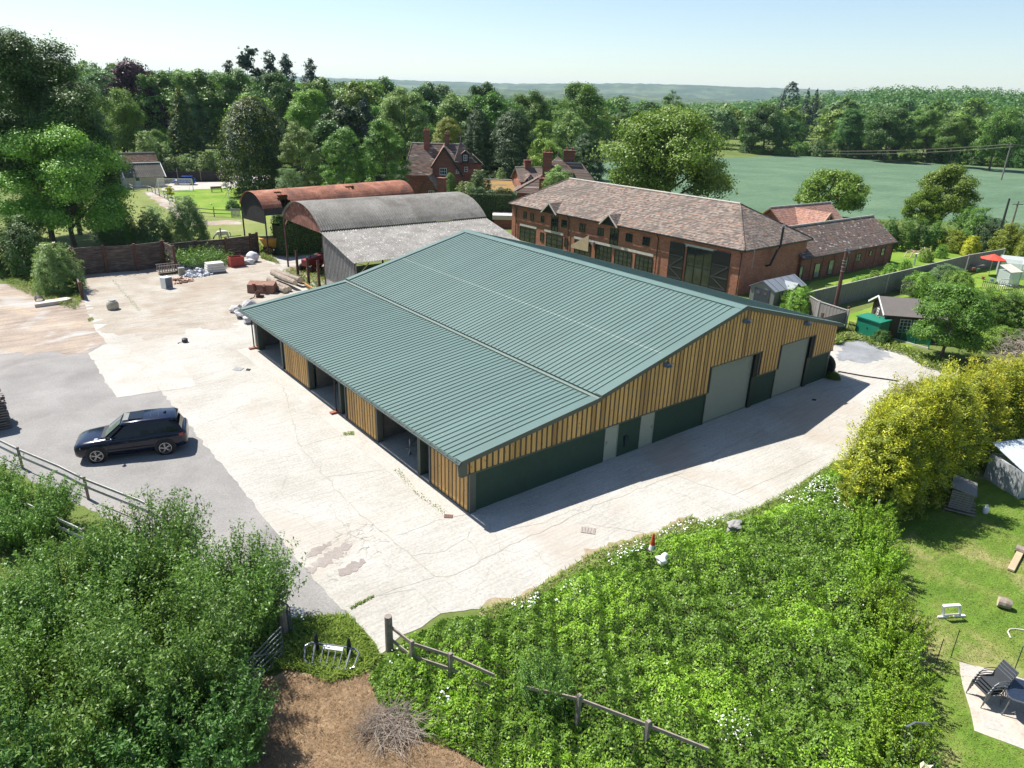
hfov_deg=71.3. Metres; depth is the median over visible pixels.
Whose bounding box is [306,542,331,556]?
oil stain
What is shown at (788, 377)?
roller door
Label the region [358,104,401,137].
broadleaf tree
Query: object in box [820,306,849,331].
panel fence
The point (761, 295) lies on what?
double door
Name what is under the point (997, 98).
distant woodland
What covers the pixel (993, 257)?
parasol
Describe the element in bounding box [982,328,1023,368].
dead hedge
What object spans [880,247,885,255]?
window
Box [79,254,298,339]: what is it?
worn yard
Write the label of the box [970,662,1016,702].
stacking chair
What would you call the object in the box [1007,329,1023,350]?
garden shrub
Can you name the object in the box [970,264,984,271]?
garden table
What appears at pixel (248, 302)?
boulder
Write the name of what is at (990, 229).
garden conifer
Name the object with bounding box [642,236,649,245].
window
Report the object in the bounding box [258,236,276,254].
dumper truck
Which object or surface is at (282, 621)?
gate post
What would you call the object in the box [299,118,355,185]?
holly tree
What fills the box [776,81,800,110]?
sequoia tree
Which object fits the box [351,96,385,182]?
spruce tree
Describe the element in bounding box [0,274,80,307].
wall weeds
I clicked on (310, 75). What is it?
fir tree
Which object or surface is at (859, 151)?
scrub bush
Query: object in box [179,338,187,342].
hose coil
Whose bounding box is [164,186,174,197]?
acacia tree
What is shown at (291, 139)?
birch tree
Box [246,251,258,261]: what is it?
bulk bag
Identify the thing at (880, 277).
overhead wire
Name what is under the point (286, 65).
fir tree
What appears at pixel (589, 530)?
manhole cover
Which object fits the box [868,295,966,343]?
garden house
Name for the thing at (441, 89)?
oak tree
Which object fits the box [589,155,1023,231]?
crop field
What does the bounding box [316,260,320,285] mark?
steel stanchion
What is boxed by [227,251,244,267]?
metal crate
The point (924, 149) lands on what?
overhead wire
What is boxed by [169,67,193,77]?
broadleaf tree
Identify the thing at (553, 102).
broadleaf tree
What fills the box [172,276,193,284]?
brick heap
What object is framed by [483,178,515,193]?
brick range
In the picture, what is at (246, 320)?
boulder
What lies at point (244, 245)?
sleeper wall
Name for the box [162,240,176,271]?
sleeper wall
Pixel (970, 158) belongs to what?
scrub bush
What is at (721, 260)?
barn door
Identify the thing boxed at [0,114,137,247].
ash tree
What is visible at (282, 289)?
felled log
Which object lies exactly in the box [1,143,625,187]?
woodland floor
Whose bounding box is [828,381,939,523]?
golden cypress
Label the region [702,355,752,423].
roller door
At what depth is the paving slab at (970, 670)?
22.71 m
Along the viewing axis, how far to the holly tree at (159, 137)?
134.74 m
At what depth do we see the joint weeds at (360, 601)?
31.57 m
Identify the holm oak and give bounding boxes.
[315,99,375,171]
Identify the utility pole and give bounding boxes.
[834,248,849,305]
[999,198,1010,229]
[1000,143,1011,179]
[1011,201,1022,223]
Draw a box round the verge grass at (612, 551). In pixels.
[478,459,846,620]
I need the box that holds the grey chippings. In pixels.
[834,339,892,363]
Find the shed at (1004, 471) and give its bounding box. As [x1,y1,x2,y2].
[983,439,1023,498]
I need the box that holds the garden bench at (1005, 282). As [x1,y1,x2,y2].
[999,279,1011,287]
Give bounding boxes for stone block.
[178,267,185,275]
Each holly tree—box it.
[134,129,176,158]
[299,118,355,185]
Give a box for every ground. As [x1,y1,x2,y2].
[0,102,1023,767]
[168,665,485,767]
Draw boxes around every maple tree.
[100,86,148,151]
[523,138,562,167]
[900,190,947,227]
[908,162,983,228]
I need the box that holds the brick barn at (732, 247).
[508,177,813,295]
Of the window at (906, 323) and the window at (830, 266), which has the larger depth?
the window at (830, 266)
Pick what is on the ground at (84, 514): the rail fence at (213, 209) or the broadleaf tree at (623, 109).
the broadleaf tree at (623, 109)
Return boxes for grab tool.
[250,289,263,298]
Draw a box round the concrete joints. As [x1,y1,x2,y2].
[85,279,874,612]
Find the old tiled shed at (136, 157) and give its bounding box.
[118,152,157,162]
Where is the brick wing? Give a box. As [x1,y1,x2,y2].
[790,215,898,280]
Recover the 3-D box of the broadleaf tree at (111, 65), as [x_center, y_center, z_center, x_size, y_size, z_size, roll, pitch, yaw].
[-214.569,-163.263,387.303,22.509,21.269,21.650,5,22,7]
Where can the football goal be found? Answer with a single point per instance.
(174, 184)
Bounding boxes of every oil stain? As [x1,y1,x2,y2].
[305,543,351,573]
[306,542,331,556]
[338,559,365,575]
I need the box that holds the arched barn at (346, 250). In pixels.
[281,192,519,284]
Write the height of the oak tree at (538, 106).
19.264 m
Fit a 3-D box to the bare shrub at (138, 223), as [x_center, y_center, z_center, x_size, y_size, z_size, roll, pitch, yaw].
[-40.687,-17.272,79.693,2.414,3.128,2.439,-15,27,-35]
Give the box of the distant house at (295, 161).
[286,151,299,167]
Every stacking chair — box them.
[966,667,1011,707]
[968,664,1014,705]
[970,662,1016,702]
[972,659,1018,700]
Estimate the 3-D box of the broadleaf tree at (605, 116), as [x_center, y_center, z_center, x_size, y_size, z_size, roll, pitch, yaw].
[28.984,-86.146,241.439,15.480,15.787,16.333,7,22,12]
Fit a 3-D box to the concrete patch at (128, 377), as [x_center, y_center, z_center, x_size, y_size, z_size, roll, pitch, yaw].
[-22.771,-0.661,43.970,4.095,0.001,7.638,-15,27,-35]
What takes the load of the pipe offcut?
on the dirt yard at (27, 327)
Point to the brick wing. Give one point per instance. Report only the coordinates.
(869, 240)
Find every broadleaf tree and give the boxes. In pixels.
[72,60,94,72]
[73,67,92,82]
[91,67,114,74]
[103,62,116,69]
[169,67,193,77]
[201,84,222,154]
[207,70,222,78]
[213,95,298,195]
[323,79,387,123]
[327,85,341,100]
[330,80,349,89]
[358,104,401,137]
[397,122,443,168]
[402,100,445,132]
[406,90,441,108]
[424,104,453,136]
[447,109,495,157]
[464,93,472,99]
[506,102,533,139]
[530,105,562,137]
[547,99,559,132]
[585,106,619,144]
[602,99,620,129]
[605,97,625,105]
[606,111,629,143]
[614,103,632,129]
[618,95,630,113]
[628,103,651,117]
[630,100,657,116]
[646,101,660,110]
[697,104,719,113]
[698,105,739,140]
[705,117,718,138]
[714,103,746,144]
[728,105,747,131]
[737,116,767,147]
[772,117,810,147]
[779,106,802,138]
[793,105,811,134]
[800,95,825,130]
[809,108,847,144]
[814,101,846,129]
[829,112,873,143]
[837,96,862,118]
[866,101,886,116]
[871,126,903,159]
[893,99,919,118]
[898,116,937,152]
[900,108,923,122]
[924,99,954,123]
[946,110,965,120]
[951,117,993,155]
[953,97,993,122]
[997,118,1023,151]
[1005,106,1023,115]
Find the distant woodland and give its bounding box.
[455,84,1023,119]
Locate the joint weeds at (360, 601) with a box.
[88,280,442,609]
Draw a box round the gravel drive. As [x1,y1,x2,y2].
[161,175,264,190]
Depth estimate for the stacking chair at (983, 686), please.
21.29 m
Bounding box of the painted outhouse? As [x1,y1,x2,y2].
[118,162,165,187]
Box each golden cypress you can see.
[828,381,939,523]
[860,371,925,430]
[864,360,973,511]
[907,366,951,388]
[910,355,1000,490]
[947,352,1018,472]
[971,351,1023,452]
[987,351,1023,417]
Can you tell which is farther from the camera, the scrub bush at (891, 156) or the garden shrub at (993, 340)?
the scrub bush at (891, 156)
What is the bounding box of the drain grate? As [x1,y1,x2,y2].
[444,514,452,517]
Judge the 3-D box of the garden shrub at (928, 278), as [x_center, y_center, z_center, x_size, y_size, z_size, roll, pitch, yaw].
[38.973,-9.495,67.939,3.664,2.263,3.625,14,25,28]
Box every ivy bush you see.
[777,284,815,314]
[870,329,892,344]
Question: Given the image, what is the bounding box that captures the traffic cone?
[645,533,656,553]
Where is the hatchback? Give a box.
[172,176,195,184]
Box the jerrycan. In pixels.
[982,505,989,513]
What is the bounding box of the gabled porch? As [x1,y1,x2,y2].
[418,173,436,193]
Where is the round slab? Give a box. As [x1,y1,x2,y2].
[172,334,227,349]
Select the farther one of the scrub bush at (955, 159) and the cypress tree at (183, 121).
the scrub bush at (955, 159)
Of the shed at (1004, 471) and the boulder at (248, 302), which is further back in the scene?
the boulder at (248, 302)
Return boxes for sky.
[0,0,1023,95]
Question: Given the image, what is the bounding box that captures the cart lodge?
[762,201,842,225]
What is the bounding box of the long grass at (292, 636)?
[232,611,382,681]
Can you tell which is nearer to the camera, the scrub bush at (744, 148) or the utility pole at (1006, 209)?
the utility pole at (1006, 209)
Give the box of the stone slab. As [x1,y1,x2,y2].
[35,297,71,307]
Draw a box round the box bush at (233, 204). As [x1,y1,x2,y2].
[225,199,240,209]
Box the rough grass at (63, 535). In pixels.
[0,490,273,727]
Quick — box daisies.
[290,476,848,617]
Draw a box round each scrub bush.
[737,143,755,152]
[749,145,774,154]
[770,143,792,154]
[790,142,814,155]
[807,139,830,156]
[823,142,848,156]
[840,140,866,158]
[859,145,882,158]
[873,150,898,159]
[898,149,922,160]
[919,148,949,162]
[935,144,968,164]
[958,147,989,165]
[974,148,1009,166]
[998,148,1023,167]
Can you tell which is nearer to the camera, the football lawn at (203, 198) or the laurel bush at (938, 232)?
the laurel bush at (938, 232)
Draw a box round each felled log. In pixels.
[266,277,291,291]
[270,270,297,284]
[274,269,302,282]
[276,285,287,292]
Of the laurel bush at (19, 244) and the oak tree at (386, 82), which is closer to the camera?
the laurel bush at (19, 244)
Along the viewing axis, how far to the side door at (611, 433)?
34.92 m
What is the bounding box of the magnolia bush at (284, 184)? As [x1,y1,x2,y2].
[270,168,304,231]
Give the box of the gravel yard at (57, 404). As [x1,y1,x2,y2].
[0,342,347,617]
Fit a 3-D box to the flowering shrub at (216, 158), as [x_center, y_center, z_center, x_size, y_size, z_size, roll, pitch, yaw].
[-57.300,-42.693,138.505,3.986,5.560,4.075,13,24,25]
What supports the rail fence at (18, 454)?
on the gravel yard at (57, 404)
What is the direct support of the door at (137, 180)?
in the painted outhouse
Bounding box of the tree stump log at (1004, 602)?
[997,596,1012,609]
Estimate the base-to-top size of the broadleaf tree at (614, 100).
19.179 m
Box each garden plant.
[867,270,879,277]
[880,263,897,274]
[898,258,912,269]
[917,248,934,262]
[932,244,949,258]
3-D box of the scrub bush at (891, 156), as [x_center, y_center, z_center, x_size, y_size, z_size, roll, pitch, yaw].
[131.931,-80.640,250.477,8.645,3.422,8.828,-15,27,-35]
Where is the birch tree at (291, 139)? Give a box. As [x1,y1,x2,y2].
[278,121,323,187]
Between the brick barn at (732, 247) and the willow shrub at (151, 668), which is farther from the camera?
the brick barn at (732, 247)
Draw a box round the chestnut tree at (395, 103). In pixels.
[376,85,431,178]
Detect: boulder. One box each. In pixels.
[229,304,241,312]
[234,308,243,317]
[241,299,255,306]
[242,316,252,323]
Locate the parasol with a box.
[981,254,1005,275]
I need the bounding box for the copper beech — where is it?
[97,57,170,143]
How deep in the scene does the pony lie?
83.05 m
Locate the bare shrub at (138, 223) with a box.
[135,217,156,239]
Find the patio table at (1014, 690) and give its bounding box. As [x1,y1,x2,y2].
[999,678,1023,714]
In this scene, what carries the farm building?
on the concrete yard at (805, 435)
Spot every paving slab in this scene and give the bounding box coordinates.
[960,662,980,678]
[979,712,1006,732]
[1002,736,1023,748]
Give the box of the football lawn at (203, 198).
[160,187,269,218]
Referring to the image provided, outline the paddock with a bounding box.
[0,186,271,268]
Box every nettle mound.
[161,242,232,267]
[210,251,234,265]
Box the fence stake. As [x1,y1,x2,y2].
[950,629,959,657]
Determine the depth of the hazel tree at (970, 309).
48.65 m
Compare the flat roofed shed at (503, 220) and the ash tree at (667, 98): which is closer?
the flat roofed shed at (503, 220)
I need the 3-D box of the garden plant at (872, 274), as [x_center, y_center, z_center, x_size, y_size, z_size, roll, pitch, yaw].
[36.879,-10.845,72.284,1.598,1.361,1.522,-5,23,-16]
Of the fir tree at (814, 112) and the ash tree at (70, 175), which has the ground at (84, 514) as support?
the fir tree at (814, 112)
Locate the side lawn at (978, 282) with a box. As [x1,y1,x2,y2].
[847,266,1023,346]
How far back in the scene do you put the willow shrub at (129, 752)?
16.96 m
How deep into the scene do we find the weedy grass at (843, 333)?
52.16 m
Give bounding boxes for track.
[273,255,324,280]
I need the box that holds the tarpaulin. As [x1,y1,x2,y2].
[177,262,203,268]
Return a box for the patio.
[959,663,1023,741]
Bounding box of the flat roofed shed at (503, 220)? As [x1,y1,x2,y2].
[492,212,511,228]
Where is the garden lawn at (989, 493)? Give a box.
[881,432,1023,767]
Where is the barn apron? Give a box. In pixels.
[237,348,468,516]
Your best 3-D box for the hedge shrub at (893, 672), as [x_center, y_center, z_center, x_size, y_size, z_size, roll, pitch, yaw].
[11.454,8.877,21.110,2.040,1.473,2.014,-15,27,-35]
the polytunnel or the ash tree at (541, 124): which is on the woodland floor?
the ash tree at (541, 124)
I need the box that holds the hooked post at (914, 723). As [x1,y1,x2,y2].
[903,721,931,746]
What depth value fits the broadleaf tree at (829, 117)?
285.73 m
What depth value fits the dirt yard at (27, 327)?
51.74 m
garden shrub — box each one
[826,371,840,379]
[900,270,938,297]
[942,270,975,287]
[972,286,1015,330]
[982,324,1023,354]
[989,288,1023,332]
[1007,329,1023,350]
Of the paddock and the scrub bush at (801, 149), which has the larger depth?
the scrub bush at (801, 149)
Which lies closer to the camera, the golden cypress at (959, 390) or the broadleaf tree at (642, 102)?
the golden cypress at (959, 390)
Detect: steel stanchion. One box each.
[295,250,298,275]
[306,258,309,283]
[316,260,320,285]
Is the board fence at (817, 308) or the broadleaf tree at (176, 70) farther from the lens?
the broadleaf tree at (176, 70)
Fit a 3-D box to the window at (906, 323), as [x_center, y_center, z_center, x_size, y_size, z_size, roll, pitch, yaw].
[29.981,-4.415,54.443,0.850,1.100,0.056,6,22,9]
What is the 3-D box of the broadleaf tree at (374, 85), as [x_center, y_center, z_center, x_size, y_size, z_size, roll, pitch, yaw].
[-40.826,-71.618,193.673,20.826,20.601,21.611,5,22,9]
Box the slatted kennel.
[944,475,977,516]
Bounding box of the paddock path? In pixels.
[144,191,241,224]
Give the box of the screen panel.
[571,235,588,251]
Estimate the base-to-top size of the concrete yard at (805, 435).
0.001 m
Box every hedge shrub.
[844,505,904,554]
[845,554,910,598]
[848,488,897,527]
[851,574,919,627]
[855,675,940,747]
[859,528,914,576]
[859,620,935,680]
[859,695,944,767]
[866,595,940,655]
[866,650,943,713]
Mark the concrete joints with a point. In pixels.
(439, 519)
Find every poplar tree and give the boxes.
[318,126,369,184]
[362,118,413,181]
[552,80,613,150]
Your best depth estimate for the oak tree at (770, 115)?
250.92 m
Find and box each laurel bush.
[0,214,55,277]
[445,173,457,191]
[883,216,900,249]
[895,217,915,249]
[909,219,932,249]
[927,220,946,248]
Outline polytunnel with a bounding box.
[995,254,1023,279]
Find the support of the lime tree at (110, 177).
on the paddock
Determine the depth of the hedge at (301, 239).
76.64 m
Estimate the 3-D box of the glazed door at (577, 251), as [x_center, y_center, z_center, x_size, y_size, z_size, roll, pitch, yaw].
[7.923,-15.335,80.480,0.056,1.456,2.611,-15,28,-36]
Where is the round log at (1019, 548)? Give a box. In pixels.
[1014,544,1023,554]
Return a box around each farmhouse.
[403,127,482,193]
[514,147,595,198]
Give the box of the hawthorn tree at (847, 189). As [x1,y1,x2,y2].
[793,167,872,213]
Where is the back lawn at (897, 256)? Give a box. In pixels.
[800,246,967,309]
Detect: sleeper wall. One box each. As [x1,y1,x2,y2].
[68,240,165,274]
[69,261,83,299]
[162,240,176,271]
[167,232,259,257]
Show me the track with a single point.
(283, 261)
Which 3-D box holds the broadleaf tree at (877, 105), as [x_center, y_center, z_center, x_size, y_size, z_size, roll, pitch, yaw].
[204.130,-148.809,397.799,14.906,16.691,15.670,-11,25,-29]
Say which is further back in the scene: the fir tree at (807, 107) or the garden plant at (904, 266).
the fir tree at (807, 107)
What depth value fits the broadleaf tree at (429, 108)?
171.11 m
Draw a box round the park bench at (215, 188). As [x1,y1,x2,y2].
[210,186,221,192]
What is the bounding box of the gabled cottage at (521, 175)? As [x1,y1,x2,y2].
[510,157,541,185]
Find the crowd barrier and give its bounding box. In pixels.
[303,633,359,670]
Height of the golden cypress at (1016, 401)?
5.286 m
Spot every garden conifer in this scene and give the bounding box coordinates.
[928,228,966,252]
[946,206,993,247]
[971,216,1007,252]
[985,222,1023,255]
[1011,230,1023,256]
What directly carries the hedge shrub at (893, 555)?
on the undergrowth at (655, 689)
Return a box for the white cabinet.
[160,276,172,288]
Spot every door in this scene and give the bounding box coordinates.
[135,177,141,187]
[519,226,534,243]
[546,233,562,249]
[551,215,558,231]
[574,240,590,256]
[595,244,611,261]
[603,424,618,460]
[609,227,618,245]
[614,249,631,267]
[634,254,652,272]
[638,412,654,448]
[666,241,684,280]
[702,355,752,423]
[709,250,730,291]
[753,287,769,303]
[771,338,808,397]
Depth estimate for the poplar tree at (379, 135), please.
97.04 m
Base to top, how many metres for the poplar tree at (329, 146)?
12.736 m
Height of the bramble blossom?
0.592 m
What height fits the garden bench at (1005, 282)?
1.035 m
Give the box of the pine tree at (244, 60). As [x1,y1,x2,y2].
[233,45,264,95]
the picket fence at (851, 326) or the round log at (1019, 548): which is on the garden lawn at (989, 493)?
the round log at (1019, 548)
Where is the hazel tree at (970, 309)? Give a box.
[906,281,997,359]
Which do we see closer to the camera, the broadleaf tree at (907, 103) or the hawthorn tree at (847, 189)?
the hawthorn tree at (847, 189)
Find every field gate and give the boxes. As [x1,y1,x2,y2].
[218,627,283,706]
[285,604,292,630]
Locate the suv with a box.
[74,407,188,463]
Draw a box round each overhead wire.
[738,144,1007,150]
[825,147,1004,153]
[849,253,914,295]
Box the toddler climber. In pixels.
[904,247,932,257]
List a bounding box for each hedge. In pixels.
[270,216,367,255]
[469,186,517,222]
[899,275,996,300]
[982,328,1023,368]
[992,303,1023,333]
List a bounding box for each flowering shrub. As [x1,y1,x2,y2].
[130,130,165,167]
[157,142,176,170]
[160,154,183,170]
[175,153,200,170]
[194,151,217,170]
[208,149,225,170]
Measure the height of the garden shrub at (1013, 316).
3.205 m
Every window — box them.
[440,168,446,174]
[540,232,543,240]
[561,220,566,227]
[579,223,584,232]
[597,227,603,235]
[625,233,632,242]
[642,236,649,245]
[798,266,803,279]
[812,262,821,278]
[827,259,835,274]
[855,253,861,261]
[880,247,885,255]
[897,319,911,333]
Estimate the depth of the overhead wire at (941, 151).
204.90 m
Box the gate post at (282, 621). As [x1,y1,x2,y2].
[277,601,288,636]
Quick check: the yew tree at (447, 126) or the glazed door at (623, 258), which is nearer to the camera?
the glazed door at (623, 258)
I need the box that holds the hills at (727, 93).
[153,71,1014,105]
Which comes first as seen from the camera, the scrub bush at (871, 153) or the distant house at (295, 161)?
the distant house at (295, 161)
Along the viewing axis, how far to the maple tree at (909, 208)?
100.14 m
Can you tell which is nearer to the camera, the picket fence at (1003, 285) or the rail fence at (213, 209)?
the picket fence at (1003, 285)
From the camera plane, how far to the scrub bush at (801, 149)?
254.48 m
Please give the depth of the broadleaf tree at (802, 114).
344.34 m
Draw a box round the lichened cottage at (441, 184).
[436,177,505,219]
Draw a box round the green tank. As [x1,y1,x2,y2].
[856,313,891,337]
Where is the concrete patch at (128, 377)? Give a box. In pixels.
[94,358,161,397]
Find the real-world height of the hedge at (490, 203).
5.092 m
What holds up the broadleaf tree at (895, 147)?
on the crop field
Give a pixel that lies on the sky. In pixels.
(842, 45)
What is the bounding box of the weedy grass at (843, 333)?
[834,327,957,374]
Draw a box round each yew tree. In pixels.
[431,116,463,142]
[461,108,496,177]
[481,110,539,178]
[570,132,606,181]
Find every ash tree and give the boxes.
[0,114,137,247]
[78,60,120,151]
[167,69,188,121]
[433,93,475,144]
[526,119,558,166]
[548,111,590,162]
[660,89,682,132]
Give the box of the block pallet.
[204,261,226,272]
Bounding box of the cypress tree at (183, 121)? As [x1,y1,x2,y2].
[166,87,208,168]
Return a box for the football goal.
[155,179,193,190]
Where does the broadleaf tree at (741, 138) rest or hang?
on the ground at (84, 514)
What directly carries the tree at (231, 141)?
on the football lawn at (203, 198)
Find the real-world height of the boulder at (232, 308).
0.669 m
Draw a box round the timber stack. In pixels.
[0,388,12,428]
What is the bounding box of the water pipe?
[838,371,898,380]
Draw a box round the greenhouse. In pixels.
[995,264,1022,286]
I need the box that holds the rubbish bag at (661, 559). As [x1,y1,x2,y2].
[655,552,668,565]
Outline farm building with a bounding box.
[238,229,844,513]
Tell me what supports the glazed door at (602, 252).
in the brick barn at (732, 247)
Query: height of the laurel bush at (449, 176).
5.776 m
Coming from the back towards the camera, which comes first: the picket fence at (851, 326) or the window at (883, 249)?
the window at (883, 249)
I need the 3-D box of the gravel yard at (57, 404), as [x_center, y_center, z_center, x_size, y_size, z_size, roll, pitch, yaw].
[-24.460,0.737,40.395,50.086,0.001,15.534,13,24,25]
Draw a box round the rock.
[727,519,742,532]
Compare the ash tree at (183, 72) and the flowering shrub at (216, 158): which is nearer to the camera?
the flowering shrub at (216, 158)
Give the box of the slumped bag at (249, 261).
[244,259,254,264]
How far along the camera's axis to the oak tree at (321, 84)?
156.34 m
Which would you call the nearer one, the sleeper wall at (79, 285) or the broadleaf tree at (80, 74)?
the sleeper wall at (79, 285)
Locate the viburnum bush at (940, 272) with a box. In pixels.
[928,263,962,282]
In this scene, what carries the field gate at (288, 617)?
attached to the gate post at (282, 621)
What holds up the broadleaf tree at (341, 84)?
on the woodland floor
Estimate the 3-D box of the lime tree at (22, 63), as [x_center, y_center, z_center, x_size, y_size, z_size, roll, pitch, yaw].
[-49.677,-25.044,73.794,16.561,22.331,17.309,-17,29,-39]
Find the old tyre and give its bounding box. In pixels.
[826,355,835,373]
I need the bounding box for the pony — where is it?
[213,230,230,238]
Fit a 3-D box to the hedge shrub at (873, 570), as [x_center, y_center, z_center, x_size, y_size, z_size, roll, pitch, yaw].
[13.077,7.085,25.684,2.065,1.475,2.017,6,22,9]
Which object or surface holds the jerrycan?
on the garden lawn at (989, 493)
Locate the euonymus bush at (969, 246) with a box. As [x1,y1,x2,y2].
[959,235,982,255]
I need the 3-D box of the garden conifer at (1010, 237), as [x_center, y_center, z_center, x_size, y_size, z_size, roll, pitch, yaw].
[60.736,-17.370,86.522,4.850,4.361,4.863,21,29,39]
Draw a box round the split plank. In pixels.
[1007,551,1022,571]
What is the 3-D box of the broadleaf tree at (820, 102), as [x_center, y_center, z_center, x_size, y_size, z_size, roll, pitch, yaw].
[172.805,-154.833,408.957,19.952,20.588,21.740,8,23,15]
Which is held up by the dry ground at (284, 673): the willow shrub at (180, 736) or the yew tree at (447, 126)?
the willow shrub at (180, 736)
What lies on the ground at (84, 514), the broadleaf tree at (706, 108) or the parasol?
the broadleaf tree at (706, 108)
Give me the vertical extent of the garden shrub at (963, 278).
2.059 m
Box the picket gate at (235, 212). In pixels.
[230,208,240,216]
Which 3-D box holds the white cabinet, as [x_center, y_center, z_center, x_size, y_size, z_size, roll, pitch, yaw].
[-30.270,-8.904,62.503,0.695,1.000,0.750,13,25,26]
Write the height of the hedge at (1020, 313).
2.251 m
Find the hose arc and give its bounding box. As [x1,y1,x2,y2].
[1007,628,1023,637]
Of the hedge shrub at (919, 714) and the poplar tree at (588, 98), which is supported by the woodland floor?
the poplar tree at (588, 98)
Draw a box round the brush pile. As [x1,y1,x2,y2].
[340,691,441,763]
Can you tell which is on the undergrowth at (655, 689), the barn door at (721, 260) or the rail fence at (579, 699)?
the rail fence at (579, 699)
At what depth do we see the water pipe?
47.13 m
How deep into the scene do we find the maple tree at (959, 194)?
98.66 m
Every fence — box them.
[0,440,199,536]
[2,491,88,544]
[128,183,182,202]
[163,168,229,181]
[197,207,231,216]
[219,228,240,238]
[384,614,494,689]
[526,686,708,756]
[805,248,1005,304]
[807,294,849,327]
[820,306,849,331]
[848,321,856,332]
[893,327,931,348]
[982,278,1023,293]
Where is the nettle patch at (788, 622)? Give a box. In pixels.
[377,465,884,767]
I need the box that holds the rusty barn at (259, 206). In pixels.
[239,180,413,254]
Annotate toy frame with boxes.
[937,603,965,617]
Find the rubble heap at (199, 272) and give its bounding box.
[181,267,213,277]
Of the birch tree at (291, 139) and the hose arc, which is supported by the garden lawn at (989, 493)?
the hose arc
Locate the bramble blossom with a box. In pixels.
[389,593,863,744]
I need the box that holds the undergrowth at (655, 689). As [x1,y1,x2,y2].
[368,468,877,767]
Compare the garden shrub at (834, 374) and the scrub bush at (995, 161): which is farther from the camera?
the scrub bush at (995, 161)
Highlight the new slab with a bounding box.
[146,355,196,390]
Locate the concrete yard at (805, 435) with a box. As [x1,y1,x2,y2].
[83,253,957,652]
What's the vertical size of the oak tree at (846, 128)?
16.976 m
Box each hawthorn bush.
[93,217,129,244]
[133,206,172,242]
[163,195,210,242]
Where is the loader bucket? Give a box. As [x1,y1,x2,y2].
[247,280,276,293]
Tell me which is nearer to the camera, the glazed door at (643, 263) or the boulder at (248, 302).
the boulder at (248, 302)
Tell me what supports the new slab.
on the concrete yard at (805, 435)
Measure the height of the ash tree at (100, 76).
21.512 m
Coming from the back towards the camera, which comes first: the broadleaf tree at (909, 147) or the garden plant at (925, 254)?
the broadleaf tree at (909, 147)
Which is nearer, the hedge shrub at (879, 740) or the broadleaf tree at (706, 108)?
the hedge shrub at (879, 740)
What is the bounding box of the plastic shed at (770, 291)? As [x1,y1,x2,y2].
[749,274,805,307]
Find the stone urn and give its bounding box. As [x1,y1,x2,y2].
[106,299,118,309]
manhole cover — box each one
[232,367,243,370]
[581,526,595,533]
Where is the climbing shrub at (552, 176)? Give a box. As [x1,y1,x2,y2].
[541,164,572,188]
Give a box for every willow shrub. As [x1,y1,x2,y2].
[0,453,31,506]
[0,469,88,552]
[0,517,150,668]
[0,556,82,697]
[0,604,147,767]
[0,666,81,767]
[49,540,266,753]
[61,674,265,767]
[70,485,215,611]
[137,634,279,767]
[165,518,308,650]
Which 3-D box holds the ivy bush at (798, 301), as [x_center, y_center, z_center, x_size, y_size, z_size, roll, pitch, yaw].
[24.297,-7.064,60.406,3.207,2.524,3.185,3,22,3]
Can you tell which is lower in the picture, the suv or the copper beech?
the suv
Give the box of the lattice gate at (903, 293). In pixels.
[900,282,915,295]
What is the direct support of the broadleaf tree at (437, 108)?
on the woodland floor
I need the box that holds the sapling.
[513,639,576,720]
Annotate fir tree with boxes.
[211,60,239,155]
[259,49,283,118]
[277,53,303,157]
[299,58,325,127]
[801,88,809,132]
[805,89,818,133]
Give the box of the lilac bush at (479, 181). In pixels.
[469,169,495,192]
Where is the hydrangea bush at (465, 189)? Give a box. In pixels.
[455,181,473,194]
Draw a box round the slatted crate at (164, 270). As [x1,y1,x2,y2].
[155,262,180,272]
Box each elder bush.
[30,241,87,294]
[101,202,140,244]
[495,167,506,178]
[883,726,958,767]
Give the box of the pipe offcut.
[34,295,43,301]
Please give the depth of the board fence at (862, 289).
68.17 m
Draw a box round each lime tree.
[0,25,122,245]
[0,62,133,234]
[220,92,280,173]
[284,88,332,183]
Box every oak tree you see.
[131,70,186,144]
[167,68,225,153]
[208,64,255,139]
[249,70,309,146]
[300,77,348,142]
[328,80,381,150]
[363,76,402,104]
[406,82,443,106]
[433,83,461,100]
[466,81,505,130]
[468,91,509,153]
[504,89,554,156]
[586,100,740,200]
[738,103,794,152]
[832,108,870,157]
[862,107,919,161]
[907,109,945,161]
[930,114,979,163]
[965,107,1023,169]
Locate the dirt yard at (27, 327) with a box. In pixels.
[0,284,104,354]
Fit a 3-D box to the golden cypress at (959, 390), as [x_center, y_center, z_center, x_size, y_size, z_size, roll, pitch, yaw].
[20.098,1.774,33.407,4.402,6.163,4.324,-3,22,-11]
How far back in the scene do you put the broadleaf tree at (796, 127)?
268.40 m
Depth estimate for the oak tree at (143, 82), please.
158.23 m
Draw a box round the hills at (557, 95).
[403,88,762,105]
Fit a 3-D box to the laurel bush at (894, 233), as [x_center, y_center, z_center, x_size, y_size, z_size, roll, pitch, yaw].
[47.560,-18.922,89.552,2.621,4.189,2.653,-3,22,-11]
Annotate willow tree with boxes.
[75,81,116,148]
[176,89,214,147]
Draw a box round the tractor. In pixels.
[299,248,323,272]

